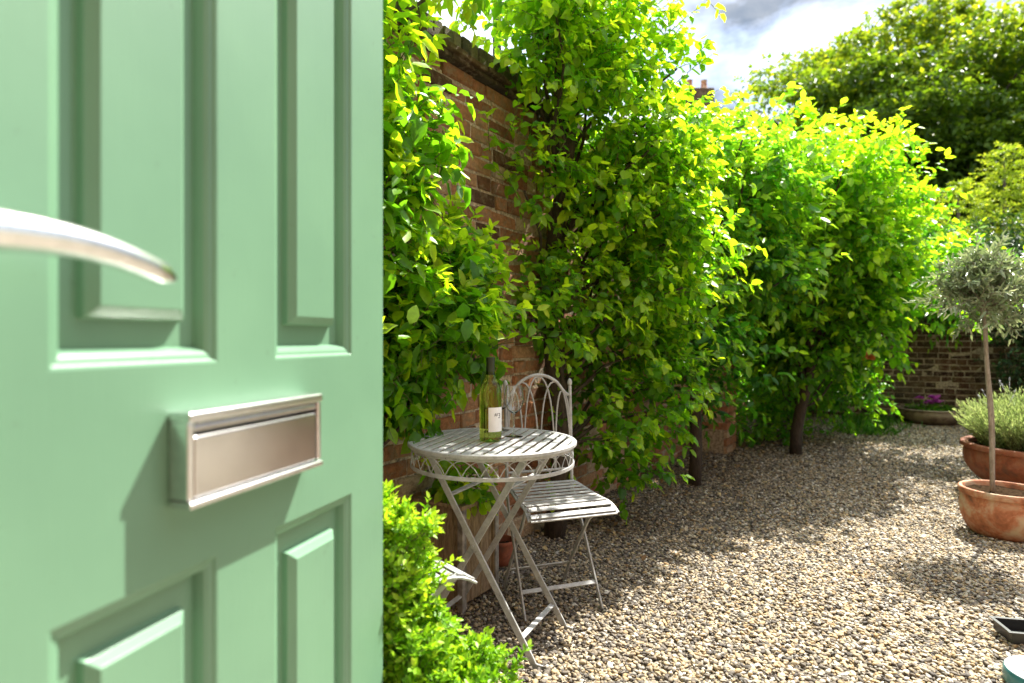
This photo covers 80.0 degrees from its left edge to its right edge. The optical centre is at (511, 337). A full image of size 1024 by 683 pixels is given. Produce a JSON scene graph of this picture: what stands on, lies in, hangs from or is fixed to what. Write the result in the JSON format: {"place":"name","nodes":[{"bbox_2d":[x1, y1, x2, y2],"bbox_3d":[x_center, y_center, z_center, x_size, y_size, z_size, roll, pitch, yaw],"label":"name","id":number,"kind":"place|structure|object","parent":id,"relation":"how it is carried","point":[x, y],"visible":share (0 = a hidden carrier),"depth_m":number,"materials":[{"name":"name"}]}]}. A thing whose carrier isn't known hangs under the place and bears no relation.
{"place":"outdoors","nodes":[
{"label":"outdoors","id":0,"kind":"place"},
{"bbox_2d":[415,0,1023,127],"label":"sky","id":1,"kind":"structure","parent":0,"point":[751,28],"materials":[{"name":"white"}]},
{"bbox_2d":[432,417,1023,682],"bbox_3d":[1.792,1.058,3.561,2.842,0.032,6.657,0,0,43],"label":"gravel","id":2,"kind":"structure","parent":0,"point":[885,572],"depth_m":2.59,"materials":[{"name":"beige gravel"}]},
{"bbox_2d":[401,560,476,603],"bbox_3d":[-0.370,0.607,1.645,0.431,0.916,0.369,0,0,-38],"label":"bistro chair","id":3,"kind":"object","parent":2,"relation":"on","point":[457,575],"visible":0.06,"depth_m":1.61,"materials":[{"name":"beige paint"}]},
{"bbox_2d":[413,491,498,613],"bbox_3d":[-0.224,0.854,2.514,0.250,0.414,0.268,0,0,33],"label":"box planter","id":4,"kind":"object","parent":2,"relation":"on","point":[452,539],"visible":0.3,"depth_m":2.42,"materials":[{"name":"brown wood"}]},
{"bbox_2d":[421,452,500,519],"bbox_3d":[-0.207,0.596,2.469,0.355,0.294,0.409,0,0,0],"label":"trailing plant","id":5,"kind":"object","parent":4,"relation":"in","point":[471,495],"visible":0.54,"depth_m":2.42,"materials":[{"name":"green plant"}]},
{"bbox_2d":[383,479,533,682],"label":"golden bush","id":6,"kind":"object","parent":2,"relation":"on","point":[415,636],"visible":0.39,"depth_m":1.38,"materials":[{"name":"green plant"}]},
{"bbox_2d":[383,0,549,484],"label":"pear tree","id":7,"kind":"object","parent":2,"relation":"on","point":[458,317],"visible":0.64,"depth_m":2.13,"materials":[{"name":"green plant"}]},
{"bbox_2d":[407,427,576,669],"bbox_3d":[-0.070,0.718,2.190,0.602,0.708,0.602,0,0,0],"label":"bistro table","id":8,"kind":"object","parent":2,"relation":"on","point":[432,453],"visible":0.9,"depth_m":2.08,"materials":[{"name":"beige paint"}]},
{"bbox_2d":[479,357,501,441],"bbox_3d":[-0.076,0.216,2.165,0.079,0.296,0.079,0,0,0],"label":"wine bottle","id":9,"kind":"object","parent":8,"relation":"on","point":[490,411],"visible":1,"depth_m":2.13,"materials":[{"name":"green glass"}]},
{"bbox_2d":[500,384,508,430],"bbox_3d":[-0.042,0.275,2.420,0.071,0.180,0.071,0,0,0],"label":"wine glass","id":10,"kind":"object","parent":8,"relation":"on","point":[503,386],"visible":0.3,"depth_m":2.39,"materials":[{"name":"white"}]},
{"bbox_2d":[504,385,523,437],"bbox_3d":[0.007,0.271,2.260,0.075,0.189,0.075,0,0,0],"label":"wine glass","id":11,"kind":"object","parent":8,"relation":"on","point":[513,398],"visible":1,"depth_m":2.23,"materials":[{"name":"white"}]},
{"bbox_2d":[499,535,512,566],"bbox_3d":[-0.051,0.999,2.851,0.133,0.120,0.133,0,0,0],"label":"plant pot","id":12,"kind":"object","parent":2,"relation":"on","point":[505,547],"visible":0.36,"depth_m":2.80,"materials":[{"name":"ceramic"}]},
{"bbox_2d":[502,373,618,621],"bbox_3d":[0.161,0.607,2.431,0.369,0.916,0.431,0,0,-19],"label":"bistro chair","id":13,"kind":"object","parent":2,"relation":"on","point":[590,514],"visible":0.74,"depth_m":2.41,"materials":[{"name":"beige paint"}]},
{"bbox_2d":[383,1,766,540],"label":"garden wall","id":14,"kind":"structure","parent":2,"relation":"on","point":[468,68],"depth_m":3.06,"materials":[{"name":"brick"}]},
{"bbox_2d":[701,302,735,453],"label":"brick pier","id":15,"kind":"structure","parent":14,"relation":"attached to","point":[722,440],"depth_m":5.61,"materials":[{"name":"brown brick"}]},
{"bbox_2d":[471,0,767,539],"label":"pear tree","id":16,"kind":"object","parent":2,"relation":"on","point":[591,63],"visible":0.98,"depth_m":3.21,"materials":[{"name":"green plant"}]},
{"bbox_2d":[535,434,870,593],"bbox_3d":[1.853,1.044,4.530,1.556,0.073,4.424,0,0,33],"label":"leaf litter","id":17,"kind":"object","parent":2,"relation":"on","point":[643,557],"visible":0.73,"depth_m":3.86,"materials":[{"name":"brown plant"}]},
{"bbox_2d":[633,81,852,486],"bbox_3d":[1.646,-0.364,4.551,1.742,2.903,1.351,0,0,0],"label":"apple tree","id":18,"kind":"object","parent":2,"relation":"on","point":[753,161],"visible":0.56,"depth_m":4.31,"materials":[{"name":"green plant"}]},
{"bbox_2d":[663,413,972,467],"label":"gravel","id":19,"kind":"structure","parent":2,"relation":"on","point":[947,444],"depth_m":5.73,"materials":[{"name":"beige gravel"}]},
{"bbox_2d":[734,342,902,447],"bbox_3d":[3.069,0.244,6.312,1.654,2.154,2.508,0,0,34],"label":"leafy shrub","id":20,"kind":"object","parent":2,"relation":"on","point":[761,429],"visible":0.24,"depth_m":6.06,"materials":[{"name":"green plant"}]},
{"bbox_2d":[712,84,1023,454],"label":"apple tree","id":21,"kind":"object","parent":2,"relation":"on","point":[867,287],"visible":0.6,"depth_m":5.07,"materials":[{"name":"green plant"}]},
{"bbox_2d":[850,339,874,359],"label":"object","id":22,"kind":"object","parent":21,"relation":"attached to","point":[870,356],"visible":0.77,"depth_m":5.28,"materials":[{"name":"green plant"}]},
{"bbox_2d":[809,411,926,437],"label":"grass","id":23,"kind":"structure","parent":2,"relation":"on","point":[884,421],"depth_m":7.07,"materials":[{"name":"green plant"}]},
{"bbox_2d":[771,249,1023,420],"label":"brick wall","id":24,"kind":"structure","parent":2,"relation":"on","point":[947,375],"depth_m":7.76,"materials":[{"name":"brick"}]},
{"bbox_2d":[759,202,991,419],"bbox_3d":[4.389,-0.282,7.509,2.697,3.149,2.071,0,0,27],"label":"creeper","id":25,"kind":"object","parent":24,"relation":"attached to","point":[944,323],"visible":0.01,"depth_m":7.32,"materials":[{"name":"green plant"}]},
{"bbox_2d":[896,405,965,424],"bbox_3d":[5.180,0.962,7.559,0.734,0.190,0.734,0,0,0],"label":"plant pot","id":26,"kind":"object","parent":2,"relation":"on","point":[927,417],"visible":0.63,"depth_m":7.32,"materials":[{"name":"stone"}]},
{"bbox_2d":[904,395,954,410],"bbox_3d":[5.202,0.815,7.555,0.554,0.246,0.537,0,0,0],"label":"purple flower","id":27,"kind":"object","parent":26,"relation":"in","point":[934,406],"visible":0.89,"depth_m":7.47,"materials":[{"name":"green plant"}]},
{"bbox_2d":[926,207,1023,398],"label":"yew bush","id":28,"kind":"object","parent":2,"relation":"on","point":[1016,244],"visible":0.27,"depth_m":7.09,"materials":[{"name":"green plant"}]},
{"bbox_2d":[957,480,1023,542],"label":"plant pot","id":29,"kind":"object","parent":2,"relation":"on","point":[998,513],"visible":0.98,"depth_m":3.20,"materials":[{"name":"ceramic"}]},
{"bbox_2d":[900,228,1023,491],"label":"olive tree","id":30,"kind":"object","parent":29,"relation":"on","point":[985,282],"visible":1,"depth_m":3.29,"materials":[{"name":"green plant"}]},
{"bbox_2d":[959,435,1023,483],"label":"plant pot","id":31,"kind":"object","parent":2,"relation":"on","point":[1009,465],"visible":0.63,"depth_m":4.02,"materials":[{"name":"ceramic"}]},
{"bbox_2d":[949,377,1023,451],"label":"lavender plant","id":32,"kind":"object","parent":31,"relation":"on","point":[1009,421],"visible":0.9,"depth_m":4.14,"materials":[{"name":"green plant"}]},
{"bbox_2d":[988,616,1023,644],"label":"seed tray","id":33,"kind":"object","parent":2,"relation":"on","point":[1010,630],"visible":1,"depth_m":2.18,"materials":[{"name":"black plastic"}]},
{"bbox_2d":[1002,655,1023,682],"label":"pet bowl","id":34,"kind":"object","parent":2,"relation":"on","point":[1012,669],"visible":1,"depth_m":1.87,"materials":[{"name":"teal ceramic"}]},
{"label":"ground","id":35,"kind":"structure","parent":0,"visible":0},
{"bbox_2d":[493,19,500,57],"bbox_3d":[-0.092,-1.249,3.750,0.066,4.688,0.066,0,0,0],"label":"steel pole","id":36,"kind":"object","parent":35,"relation":"on","point":[499,46],"depth_m":3.72,"materials":[{"name":"metal"}]},
{"bbox_2d":[619,79,771,155],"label":"brick house","id":37,"kind":"structure","parent":35,"relation":"on","point":[703,90],"depth_m":18.25,"materials":[{"name":"brick"}]},
{"bbox_2d":[712,0,1023,241],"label":"maple tree","id":38,"kind":"object","parent":35,"relation":"on","point":[957,84],"visible":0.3,"depth_m":14.03,"materials":[{"name":"green plant"}]},
{"bbox_2d":[920,176,1009,245],"bbox_3d":[6.801,-0.699,9.356,2.639,3.591,2.443,0,0,20],"label":"golden conifer","id":39,"kind":"object","parent":35,"relation":"on","point":[965,187],"visible":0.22,"depth_m":9.26,"materials":[{"name":"green plant"}]},
{"bbox_2d":[952,141,1023,241],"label":"golden conifer","id":40,"kind":"object","parent":35,"relation":"on","point":[1003,195],"visible":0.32,"depth_m":9.54,"materials":[{"name":"green plant"}]},
{"bbox_2d":[996,181,1023,245],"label":"golden conifer","id":41,"kind":"object","parent":35,"relation":"on","point":[1018,226],"visible":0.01,"depth_m":10.53,"materials":[{"name":"green plant"}]},
{"bbox_3d":[-0.238,1.070,0.658,1.064,0.030,1.516,0,0,0],"label":"doorstep","id":42,"kind":"object","parent":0,"visible":0},
{"bbox_2d":[0,0,382,682],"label":"panelled door","id":43,"kind":"structure","parent":42,"relation":"on","point":[190,340],"depth_m":0.79,"materials":[{"name":"green paint"}]},
{"bbox_2d":[58,575,192,682],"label":"door panel","id":44,"kind":"structure","parent":43,"relation":"in","point":[149,639],"depth_m":0.71,"materials":[{"name":"green paint"}]},
{"bbox_2d":[58,0,192,349],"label":"door panel","id":45,"kind":"structure","parent":43,"relation":"in","point":[125,67],"depth_m":0.69,"materials":[{"name":"green paint"}]},
{"bbox_2d":[277,507,335,682],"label":"door panel","id":46,"kind":"structure","parent":43,"relation":"in","point":[306,551],"depth_m":1.02,"materials":[{"name":"green paint"}]},
{"bbox_2d":[277,0,335,345],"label":"door panel","id":47,"kind":"structure","parent":43,"relation":"in","point":[306,29],"depth_m":1.01,"materials":[{"name":"green paint"}]}
]}

